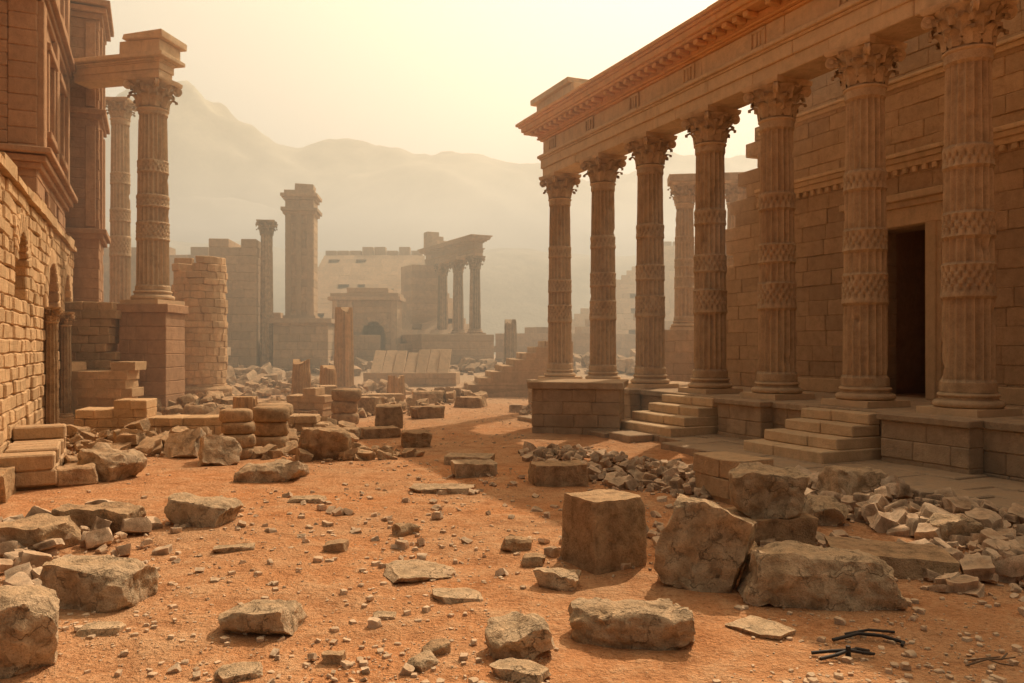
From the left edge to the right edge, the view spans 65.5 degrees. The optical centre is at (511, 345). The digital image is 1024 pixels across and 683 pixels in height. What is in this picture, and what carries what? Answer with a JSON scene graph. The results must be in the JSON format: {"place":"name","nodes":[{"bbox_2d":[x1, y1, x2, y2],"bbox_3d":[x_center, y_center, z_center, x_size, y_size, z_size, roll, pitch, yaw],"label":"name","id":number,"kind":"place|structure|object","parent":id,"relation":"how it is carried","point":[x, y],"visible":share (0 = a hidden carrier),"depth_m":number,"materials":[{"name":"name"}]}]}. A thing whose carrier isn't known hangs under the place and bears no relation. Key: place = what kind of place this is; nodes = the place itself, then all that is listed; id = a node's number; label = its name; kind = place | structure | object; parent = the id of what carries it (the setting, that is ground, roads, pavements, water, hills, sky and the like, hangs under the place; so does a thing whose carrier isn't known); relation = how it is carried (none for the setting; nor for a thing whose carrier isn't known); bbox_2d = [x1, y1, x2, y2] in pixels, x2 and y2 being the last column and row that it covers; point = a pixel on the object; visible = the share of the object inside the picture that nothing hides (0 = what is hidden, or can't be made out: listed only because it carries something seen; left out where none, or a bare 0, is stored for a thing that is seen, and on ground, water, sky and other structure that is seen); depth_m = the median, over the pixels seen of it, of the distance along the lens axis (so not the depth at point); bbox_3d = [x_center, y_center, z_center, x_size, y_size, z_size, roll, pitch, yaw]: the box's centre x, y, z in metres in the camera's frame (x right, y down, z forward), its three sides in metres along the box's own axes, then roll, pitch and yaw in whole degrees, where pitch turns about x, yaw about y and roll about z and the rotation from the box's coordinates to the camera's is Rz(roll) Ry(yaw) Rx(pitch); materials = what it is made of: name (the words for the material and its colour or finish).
{"place":"outdoors","nodes":[
{"label":"outdoors","id":0,"kind":"place"},
{"bbox_2d":[0,171,74,453],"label":"arcade masonry","id":1,"kind":"object","parent":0,"point":[36,263],"visible":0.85,"depth_m":15.66,"materials":[{"name":"stone"}]},
{"bbox_2d":[105,216,635,353],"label":"hill","id":2,"kind":"structure","parent":0,"point":[513,283],"depth_m":139.40,"materials":[{"name":"beige"}]},
{"bbox_2d":[387,375,405,398],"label":"broken column","id":3,"kind":"structure","parent":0,"point":[395,384],"depth_m":32.71,"materials":[{"name":"stone"}]},
{"bbox_2d":[131,153,694,255],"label":"hill","id":4,"kind":"structure","parent":0,"point":[448,197],"depth_m":244.57,"materials":[{"name":"beige"}]},
{"bbox_2d":[104,80,757,229],"bbox_3d":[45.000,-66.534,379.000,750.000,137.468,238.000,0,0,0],"label":"hill","id":5,"kind":"structure","parent":0,"point":[217,150],"depth_m":367.58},
{"bbox_2d":[105,0,758,180],"label":"sky","id":6,"kind":"structure","parent":0,"point":[430,77],"materials":[{"name":"beige"}]},
{"bbox_2d":[0,354,1023,682],"bbox_3d":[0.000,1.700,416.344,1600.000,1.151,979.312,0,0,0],"label":"ground","id":7,"kind":"structure","parent":0,"point":[722,650],"depth_m":7.08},
{"bbox_2d":[0,466,16,503],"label":"stone block","id":8,"kind":"structure","parent":7,"relation":"on","point":[8,488],"depth_m":11.43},
{"bbox_2d":[0,584,61,678],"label":"boulder","id":9,"kind":"object","parent":7,"relation":"on","point":[30,634],"visible":0.94,"depth_m":5.45,"materials":[{"name":"stone"}]},
{"bbox_2d":[0,515,81,550],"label":"boulder","id":10,"kind":"object","parent":7,"relation":"on","point":[29,532],"visible":0.72,"depth_m":8.61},
{"bbox_2d":[0,423,95,489],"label":"ruined wall","id":11,"kind":"structure","parent":7,"relation":"on","point":[34,456],"depth_m":12.48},
{"bbox_2d":[65,0,113,301],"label":"slender stone tower","id":12,"kind":"structure","parent":7,"relation":"on","point":[91,29],"depth_m":25.26,"materials":[{"name":"stone"}]},
{"bbox_2d":[64,301,121,369],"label":"ruined wall","id":13,"kind":"structure","parent":7,"relation":"on","point":[95,326],"depth_m":23.25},
{"bbox_2d":[0,499,189,591],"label":"rubble pile","id":14,"kind":"object","parent":7,"relation":"on","point":[24,572],"visible":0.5,"depth_m":8.47,"materials":[{"name":"stone"}]},
{"bbox_2d":[38,553,156,611],"bbox_3d":[-3.609,2.084,6.952,0.839,0.438,0.572,3,0,8],"label":"stone block","id":15,"kind":"object","parent":7,"relation":"on","point":[96,582],"depth_m":6.74,"materials":[{"name":"stone"}]},
{"bbox_2d":[54,502,143,534],"bbox_3d":[-4.946,2.075,9.547,0.906,0.377,0.544,0,0,-4],"label":"stone block","id":16,"kind":"object","parent":7,"relation":"on","point":[85,514],"depth_m":9.32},
{"bbox_2d":[75,620,124,636],"bbox_3d":[-3.192,2.203,6.203,0.343,0.090,0.230,0,0,-10],"label":"stone slab","id":17,"kind":"object","parent":7,"relation":"on","point":[104,628],"depth_m":6.13,"materials":[{"name":"stone"}]},
{"bbox_2d":[71,361,144,414],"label":"ruined wall","id":18,"kind":"structure","parent":7,"relation":"on","point":[101,388],"depth_m":21.82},
{"bbox_2d":[75,444,145,481],"bbox_3d":[-6.665,1.992,13.196,0.959,0.619,0.763,8,2,12],"label":"boulder","id":19,"kind":"object","parent":7,"relation":"on","point":[122,462],"visible":0.74,"depth_m":12.98,"materials":[{"name":"stone"}]},
{"bbox_2d":[72,28,188,413],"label":"tall corinthian portico","id":20,"kind":"structure","parent":7,"relation":"on","point":[143,65],"depth_m":24.09,"materials":[{"name":"stone"}]},
{"bbox_2d":[65,417,222,457],"bbox_3d":[-8.295,1.960,16.755,4.727,0.872,3.263,0,0,0],"label":"rubble pile","id":21,"kind":"object","parent":7,"relation":"on","point":[143,438],"visible":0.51,"depth_m":16.13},
{"bbox_2d":[73,398,221,434],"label":"ruined wall","id":22,"kind":"structure","parent":7,"relation":"on","point":[121,413],"depth_m":17.87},
{"bbox_2d":[103,247,208,301],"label":"ruined wall","id":23,"kind":"structure","parent":7,"relation":"on","point":[199,251],"depth_m":59.41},
{"bbox_2d":[162,429,206,457],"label":"boulder","id":24,"kind":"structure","parent":7,"relation":"on","point":[184,444],"depth_m":15.68,"materials":[{"name":"stone"}]},
{"bbox_2d":[171,256,231,394],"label":"round masonry pier","id":25,"kind":"structure","parent":7,"relation":"on","point":[199,288],"depth_m":29.22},
{"bbox_2d":[163,492,244,527],"bbox_3d":[-3.862,2.071,9.942,0.898,0.377,0.567,6,1,14],"label":"stone block","id":26,"kind":"object","parent":7,"relation":"on","point":[198,510],"depth_m":9.76,"materials":[{"name":"stone"}]},
{"bbox_2d":[197,433,241,465],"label":"boulder","id":27,"kind":"structure","parent":7,"relation":"on","point":[216,450],"depth_m":14.77,"materials":[{"name":"stone"}]},
{"bbox_2d":[157,390,285,414],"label":"rubble pile","id":28,"kind":"object","parent":7,"relation":"on","point":[212,402],"visible":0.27,"depth_m":23.91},
{"bbox_2d":[153,554,303,603],"bbox_3d":[-3.207,2.197,7.594,2.286,0.104,1.676,0,0,-25],"label":"rubble pile","id":29,"kind":"object","parent":7,"relation":"on","point":[217,579],"visible":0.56,"depth_m":7.77,"materials":[{"name":"stone"}]},
{"bbox_2d":[213,542,254,552],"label":"stone slab","id":30,"kind":"object","parent":7,"relation":"on","point":[225,548],"depth_m":8.54,"materials":[{"name":"stone"}]},
{"bbox_2d":[219,408,255,459],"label":"stacked column drums","id":31,"kind":"object","parent":7,"relation":"on","point":[239,424],"visible":0.73,"depth_m":15.46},
{"bbox_2d":[215,661,261,682],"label":"stone slab","id":32,"kind":"object","parent":7,"relation":"on","point":[233,672],"depth_m":5.35,"materials":[{"name":"stone"}]},
{"bbox_2d":[232,396,257,420],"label":"stone block","id":33,"kind":"structure","parent":7,"relation":"on","point":[249,402],"depth_m":20.38,"materials":[{"name":"stone"}]},
{"bbox_2d":[213,595,307,634],"bbox_3d":[-1.988,2.145,6.303,0.649,0.270,0.450,0,0,6],"label":"boulder","id":34,"kind":"object","parent":7,"relation":"on","point":[268,615],"visible":0.98,"depth_m":6.13,"materials":[{"name":"stone"}]},
{"bbox_2d":[167,416,362,443],"bbox_3d":[-6.080,2.062,19.117,5.657,0.691,3.572,0,0,0],"label":"rubble pile","id":35,"kind":"object","parent":7,"relation":"on","point":[294,436],"visible":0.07,"depth_m":18.79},
{"bbox_2d":[232,459,308,482],"bbox_3d":[-3.971,2.069,13.083,1.128,0.375,0.654,-5,1,-6],"label":"boulder","id":36,"kind":"object","parent":7,"relation":"on","point":[274,470],"visible":0.9,"depth_m":12.82,"materials":[{"name":"stone"}]},
{"bbox_2d":[252,405,289,446],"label":"stacked column drums","id":37,"kind":"object","parent":7,"relation":"on","point":[272,424],"visible":0.73,"depth_m":16.80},
{"bbox_2d":[226,363,319,390],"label":"rubble pile","id":38,"kind":"object","parent":7,"relation":"on","point":[240,374],"visible":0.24,"depth_m":40.19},
{"bbox_2d":[209,183,380,372],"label":"ruined tower temple","id":39,"kind":"structure","parent":7,"relation":"on","point":[260,333],"depth_m":48.70,"materials":[{"name":"stone"}]},
{"bbox_2d":[258,387,332,417],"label":"ruined wall","id":40,"kind":"structure","parent":7,"relation":"on","point":[313,400],"depth_m":24.00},
{"bbox_2d":[292,359,310,394],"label":"broken column","id":41,"kind":"structure","parent":7,"relation":"on","point":[301,378],"depth_m":29.24,"materials":[{"name":"stone"}]},
{"bbox_2d":[287,495,327,502],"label":"stone slab","id":42,"kind":"object","parent":7,"relation":"on","point":[306,498],"depth_m":11.21,"materials":[{"name":"stone"}]},
{"bbox_2d":[164,636,453,682],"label":"rubble pile","id":43,"kind":"object","parent":7,"relation":"on","point":[407,669],"visible":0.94,"depth_m":5.50,"materials":[{"name":"stone"}]},
{"bbox_2d":[228,377,412,398],"bbox_3d":[-9.518,2.016,36.944,9.980,1.182,8.407,0,0,0],"label":"rubble pile","id":44,"kind":"object","parent":7,"relation":"on","point":[249,388],"visible":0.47,"depth_m":35.80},
{"bbox_2d":[288,413,360,438],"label":"ruined wall","id":45,"kind":"structure","parent":7,"relation":"on","point":[301,420],"depth_m":18.62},
{"bbox_2d":[300,426,351,459],"bbox_3d":[-3.656,1.934,15.700,1.051,0.730,0.834,4,-1,-10],"label":"boulder","id":46,"kind":"object","parent":7,"relation":"on","point":[324,442],"visible":0.71,"depth_m":15.38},
{"bbox_2d":[319,365,336,388],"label":"broken column","id":47,"kind":"structure","parent":7,"relation":"on","point":[328,375],"depth_m":29.67,"materials":[{"name":"stone"}]},
{"bbox_2d":[321,650,345,664],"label":"boulder","id":48,"kind":"object","parent":7,"relation":"on","point":[331,657],"visible":0.97,"depth_m":5.54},
{"bbox_2d":[324,538,349,551],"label":"boulder","id":49,"kind":"object","parent":7,"relation":"on","point":[339,545],"visible":0.91,"depth_m":8.52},
{"bbox_2d":[250,441,424,461],"bbox_3d":[-3.508,2.144,16.149,3.490,0.419,2.327,0,0,0],"label":"rubble pile","id":50,"kind":"object","parent":7,"relation":"on","point":[358,452],"visible":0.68,"depth_m":15.58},
{"bbox_2d":[334,307,353,388],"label":"broken column","id":51,"kind":"structure","parent":7,"relation":"on","point":[343,349],"depth_m":35.65,"materials":[{"name":"stone"}]},
{"bbox_2d":[331,388,361,423],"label":"stacked column drums","id":52,"kind":"object","parent":7,"relation":"on","point":[344,406],"visible":0.87,"depth_m":22.21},
{"bbox_2d":[319,385,403,401],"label":"ruined wall","id":53,"kind":"structure","parent":7,"relation":"on","point":[397,397],"depth_m":28.54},
{"bbox_2d":[327,287,411,359],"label":"arched gatehouse","id":54,"kind":"object","parent":7,"relation":"on","point":[377,311],"visible":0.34,"depth_m":54.00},
{"bbox_2d":[357,396,384,415],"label":"stone block","id":55,"kind":"object","parent":7,"relation":"on","point":[367,403],"depth_m":25.20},
{"bbox_2d":[359,426,400,438],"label":"stone block","id":56,"kind":"object","parent":7,"relation":"on","point":[375,432],"depth_m":18.95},
{"bbox_2d":[329,395,443,417],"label":"rubble pile","id":57,"kind":"object","parent":7,"relation":"on","point":[362,413],"visible":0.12,"depth_m":27.16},
{"bbox_2d":[272,354,505,375],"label":"rubble pile","id":58,"kind":"object","parent":7,"relation":"on","point":[469,366],"visible":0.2,"depth_m":49.34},
{"bbox_2d":[375,404,403,427],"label":"stone block","id":59,"kind":"object","parent":7,"relation":"on","point":[388,414],"depth_m":21.43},
{"bbox_2d":[317,247,468,334],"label":"amphitheatre","id":60,"kind":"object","parent":7,"relation":"on","point":[365,267],"visible":0.25,"depth_m":70.36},
{"bbox_2d":[391,522,420,536],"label":"boulder","id":61,"kind":"object","parent":7,"relation":"on","point":[404,529],"visible":0.94,"depth_m":9.21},
{"bbox_2d":[363,349,459,386],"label":"leaning roof slabs","id":62,"kind":"structure","parent":7,"relation":"on","point":[420,369],"depth_m":42.24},
{"bbox_2d":[401,429,430,447],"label":"stone block","id":63,"kind":"object","parent":7,"relation":"on","point":[412,438],"visible":0.94,"depth_m":17.29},
{"bbox_2d":[384,560,458,583],"bbox_3d":[-0.873,2.188,7.750,0.714,0.090,0.663,3,-1,-20],"label":"stone slab","id":64,"kind":"object","parent":7,"relation":"on","point":[405,571],"depth_m":7.64,"materials":[{"name":"stone"}]},
{"bbox_2d":[406,649,438,672],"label":"boulder","id":65,"kind":"object","parent":7,"relation":"on","point":[426,659],"visible":0.88,"depth_m":5.47,"materials":[{"name":"stone"}]},
{"bbox_2d":[409,405,445,418],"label":"stone block","id":66,"kind":"object","parent":7,"relation":"on","point":[427,411],"depth_m":24.27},
{"bbox_2d":[412,390,442,402],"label":"stone block","id":67,"kind":"object","parent":7,"relation":"on","point":[433,396],"depth_m":30.71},
{"bbox_2d":[422,639,451,655],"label":"boulder","id":68,"kind":"object","parent":7,"relation":"on","point":[443,647],"visible":0.69,"depth_m":5.71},
{"bbox_2d":[409,483,473,493],"bbox_3d":[-1.077,2.185,12.201,0.979,0.127,0.630,0,0,5],"label":"stone slab","id":69,"kind":"object","parent":7,"relation":"on","point":[432,488],"depth_m":12.00,"materials":[{"name":"stone"}]},
{"bbox_2d":[406,387,487,404],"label":"rubble pile","id":70,"kind":"object","parent":7,"relation":"on","point":[450,395],"visible":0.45,"depth_m":32.39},
{"bbox_2d":[401,231,493,364],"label":"ruined colonnade","id":71,"kind":"object","parent":7,"relation":"on","point":[424,292],"visible":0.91,"depth_m":58.26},
{"bbox_2d":[432,587,482,603],"bbox_3d":[-0.482,2.180,6.946,0.431,0.073,0.347,2,0,-10],"label":"stone slab","id":72,"kind":"object","parent":7,"relation":"on","point":[454,595],"depth_m":6.88,"materials":[{"name":"stone"}]},
{"bbox_2d":[444,453,494,464],"bbox_3d":[-0.800,2.165,15.102,0.904,0.222,0.656,0,0,8],"label":"stone slab","id":73,"kind":"object","parent":7,"relation":"on","point":[463,456],"depth_m":14.89,"materials":[{"name":"stone"}]},
{"bbox_2d":[454,396,487,407],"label":"stone block","id":74,"kind":"object","parent":7,"relation":"on","point":[469,401],"depth_m":28.68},
{"bbox_2d":[450,459,496,477],"bbox_3d":[-0.662,2.103,13.600,0.755,0.287,0.578,3,-1,-12],"label":"stone block","id":75,"kind":"object","parent":7,"relation":"on","point":[467,468],"depth_m":13.36,"materials":[{"name":"stone"}]},
{"bbox_2d":[235,473,712,581],"bbox_3d":[-0.187,2.162,10.510,6.674,0.207,6.255,0,0,0],"label":"rubble pile","id":76,"kind":"object","parent":7,"relation":"on","point":[400,544],"visible":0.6,"depth_m":10.18,"materials":[{"name":"stone"}]},
{"bbox_2d":[502,319,516,362],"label":"broken column","id":77,"kind":"structure","parent":7,"relation":"on","point":[510,339],"depth_m":51.67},
{"bbox_2d":[453,341,572,396],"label":"ruined staircase","id":78,"kind":"structure","parent":7,"relation":"on","point":[510,377],"depth_m":34.45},
{"bbox_2d":[501,536,532,551],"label":"boulder","id":79,"kind":"object","parent":7,"relation":"on","point":[512,544],"visible":0.94,"depth_m":8.51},
{"bbox_2d":[484,608,554,659],"bbox_3d":[0.036,2.095,5.711,0.520,0.309,0.400,-8,12,-15],"label":"boulder","id":80,"kind":"object","parent":7,"relation":"on","point":[514,632],"visible":0.84,"depth_m":5.60,"materials":[{"name":"stone"}]},
{"bbox_2d":[489,655,550,682],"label":"stone slab","id":81,"kind":"object","parent":7,"relation":"on","point":[512,668],"depth_m":5.24,"materials":[{"name":"stone"}]},
{"bbox_2d":[509,402,531,414],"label":"rubble pile","id":82,"kind":"object","parent":7,"relation":"on","point":[522,410],"visible":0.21,"depth_m":26.40,"materials":[{"name":"stone"}]},
{"bbox_2d":[521,552,545,566],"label":"boulder","id":83,"kind":"object","parent":7,"relation":"on","point":[531,559],"visible":0.9,"depth_m":7.93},
{"bbox_2d":[494,327,589,361],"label":"ruined wall","id":84,"kind":"structure","parent":7,"relation":"on","point":[532,336],"depth_m":61.49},
{"bbox_2d":[457,348,635,374],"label":"rubble pile","id":85,"kind":"object","parent":7,"relation":"on","point":[626,365],"visible":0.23,"depth_m":50.69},
{"bbox_2d":[533,566,580,590],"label":"boulder","id":86,"kind":"object","parent":7,"relation":"on","point":[553,578],"visible":0.93,"depth_m":7.19,"materials":[{"name":"stone"}]},
{"bbox_2d":[528,460,587,486],"bbox_3d":[0.743,2.070,12.806,0.900,0.412,0.636,0,0,-8],"label":"stone block","id":87,"kind":"object","parent":7,"relation":"on","point":[556,473],"depth_m":12.52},
{"bbox_2d":[527,379,628,434],"bbox_3d":[1.749,1.627,20.703,2.421,1.457,1.910,0,0,12],"label":"stone pedestal","id":88,"kind":"object","parent":7,"relation":"on","point":[573,406],"visible":0.93,"depth_m":19.87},
{"bbox_2d":[562,488,646,574],"bbox_3d":[0.918,1.873,8.054,0.648,0.775,0.662,0,0,-28],"label":"stone block","id":89,"kind":"object","parent":7,"relation":"on","point":[602,530],"depth_m":7.82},
{"bbox_2d":[518,441,712,499],"bbox_3d":[2.052,2.144,14.205,2.660,0.403,6.728,0,0,-21],"label":"rubble pile","id":90,"kind":"object","parent":7,"relation":"on","point":[622,472],"visible":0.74,"depth_m":13.37,"materials":[{"name":"stone"}]},
{"bbox_2d":[575,313,672,357],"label":"ruined wall","id":91,"kind":"structure","parent":7,"relation":"on","point":[625,343],"depth_m":65.39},
{"bbox_2d":[569,598,697,650],"bbox_3d":[0.914,2.098,6.054,0.982,0.342,0.581,-3,3,12],"label":"boulder","id":92,"kind":"object","parent":7,"relation":"on","point":[648,624],"visible":0.97,"depth_m":5.85,"materials":[{"name":"stone"}]},
{"bbox_2d":[571,241,726,333],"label":"stepped pyramid","id":93,"kind":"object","parent":7,"relation":"on","point":[625,298],"visible":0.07,"depth_m":73.25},
{"bbox_2d":[654,494,753,593],"bbox_3d":[1.780,1.870,7.366,0.768,0.844,0.582,17,-4,21],"label":"stone block","id":94,"kind":"object","parent":7,"relation":"on","point":[705,544],"depth_m":7.13,"materials":[{"name":"stone"}]},
{"bbox_2d":[537,521,871,569],"bbox_3d":[2.172,2.118,8.623,3.786,0.294,2.087,0,0,0],"label":"rubble pile","id":95,"kind":"object","parent":7,"relation":"on","point":[553,551],"visible":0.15,"depth_m":8.69,"materials":[{"name":"stone"}]},
{"bbox_2d":[665,172,745,381],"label":"ruined portico","id":96,"kind":"structure","parent":7,"relation":"on","point":[679,350],"depth_m":29.62,"materials":[{"name":"stone"}]},
{"bbox_2d":[693,452,772,504],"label":"ruined wall","id":97,"kind":"structure","parent":7,"relation":"on","point":[712,476],"depth_m":11.18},
{"bbox_2d":[724,615,796,640],"bbox_3d":[1.946,2.196,6.193,0.372,0.064,0.445,0,0,-40],"label":"stone slab","id":98,"kind":"object","parent":7,"relation":"on","point":[760,627],"depth_m":6.15,"materials":[{"name":"stone"}]},
{"bbox_2d":[515,0,1023,507],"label":"colonnade temple","id":99,"kind":"structure","parent":7,"relation":"on","point":[859,304],"depth_m":18.01,"materials":[{"name":"stone"}]},
{"bbox_2d":[722,506,817,547],"bbox_3d":[2.777,2.031,8.857,0.937,0.402,0.780,0,0,-12],"label":"stone slab","id":100,"kind":"object","parent":7,"relation":"on","point":[801,529],"depth_m":8.54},
{"bbox_2d":[728,464,804,519],"bbox_3d":[2.799,1.611,8.836,0.810,0.551,0.622,5,5,14],"label":"boulder","id":101,"kind":"object","parent":100,"relation":"on","point":[770,491],"visible":0.99,"depth_m":8.59,"materials":[{"name":"stone"}]},
{"bbox_2d":[738,539,909,612],"bbox_3d":[2.656,2.014,6.898,1.371,0.533,0.584,4,1,8],"label":"stone block","id":102,"kind":"object","parent":7,"relation":"on","point":[774,576],"depth_m":6.70,"materials":[{"name":"stone"}]},
{"bbox_2d":[806,496,847,526],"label":"boulder","id":103,"kind":"object","parent":7,"relation":"on","point":[830,511],"visible":0.73,"depth_m":9.70,"materials":[{"name":"stone"}]},
{"bbox_2d":[811,645,874,660],"bbox_3d":[2.356,2.163,5.664,0.434,0.078,0.137,0,0,-11],"label":"iron bar scrap","id":104,"kind":"object","parent":7,"relation":"on","point":[847,650],"visible":1,"depth_m":5.63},
{"bbox_2d":[813,464,890,495],"bbox_3d":[4.668,1.961,11.027,0.826,0.605,0.726,6,-2,-20],"label":"boulder","id":105,"kind":"object","parent":7,"relation":"on","point":[838,478],"visible":0.61,"depth_m":10.75,"materials":[{"name":"stone"}]},
{"bbox_2d":[832,628,905,646],"bbox_3d":[2.659,2.177,5.973,0.533,0.065,0.287,0,0,0],"label":"iron bar scrap","id":106,"kind":"object","parent":7,"relation":"on","point":[863,632],"visible":1,"depth_m":5.98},
{"bbox_2d":[824,536,959,579],"bbox_3d":[3.755,2.123,7.950,1.124,0.214,0.822,2,0,14],"label":"stone slab","id":107,"kind":"object","parent":7,"relation":"on","point":[911,561],"depth_m":7.77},
{"bbox_2d":[792,465,1023,557],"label":"rubble pile","id":108,"kind":"object","parent":7,"relation":"on","point":[893,505],"visible":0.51,"depth_m":9.68,"materials":[{"name":"stone"}]},
{"bbox_2d":[926,514,981,540],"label":"boulder","id":109,"kind":"object","parent":7,"relation":"on","point":[948,524],"visible":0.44,"depth_m":8.81,"materials":[{"name":"stone"}]},
{"bbox_2d":[896,527,1023,601],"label":"rubble pile","id":110,"kind":"object","parent":7,"relation":"on","point":[979,565],"visible":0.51,"depth_m":7.43,"materials":[{"name":"stone"}]},
{"bbox_2d":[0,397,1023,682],"bbox_3d":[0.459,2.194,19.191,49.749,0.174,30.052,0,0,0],"label":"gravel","id":111,"kind":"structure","parent":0,"point":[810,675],"depth_m":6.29,"materials":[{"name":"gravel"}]},
{"bbox_3d":[-12.000,-0.340,16.442,2.212,5.080,16.600,0,0,-24],"label":"arcade","id":112,"kind":"object","parent":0,"visible":0},
{"bbox_2d":[0,152,76,437],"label":"coping and jamb columns","id":113,"kind":"object","parent":112,"relation":"attached to","point":[56,397],"visible":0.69,"depth_m":18.36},
{"bbox_2d":[0,0,77,232],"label":"tall brownstone tower","id":114,"kind":"structure","parent":113,"relation":"on","point":[37,67],"depth_m":18.74,"materials":[{"name":"stone"}]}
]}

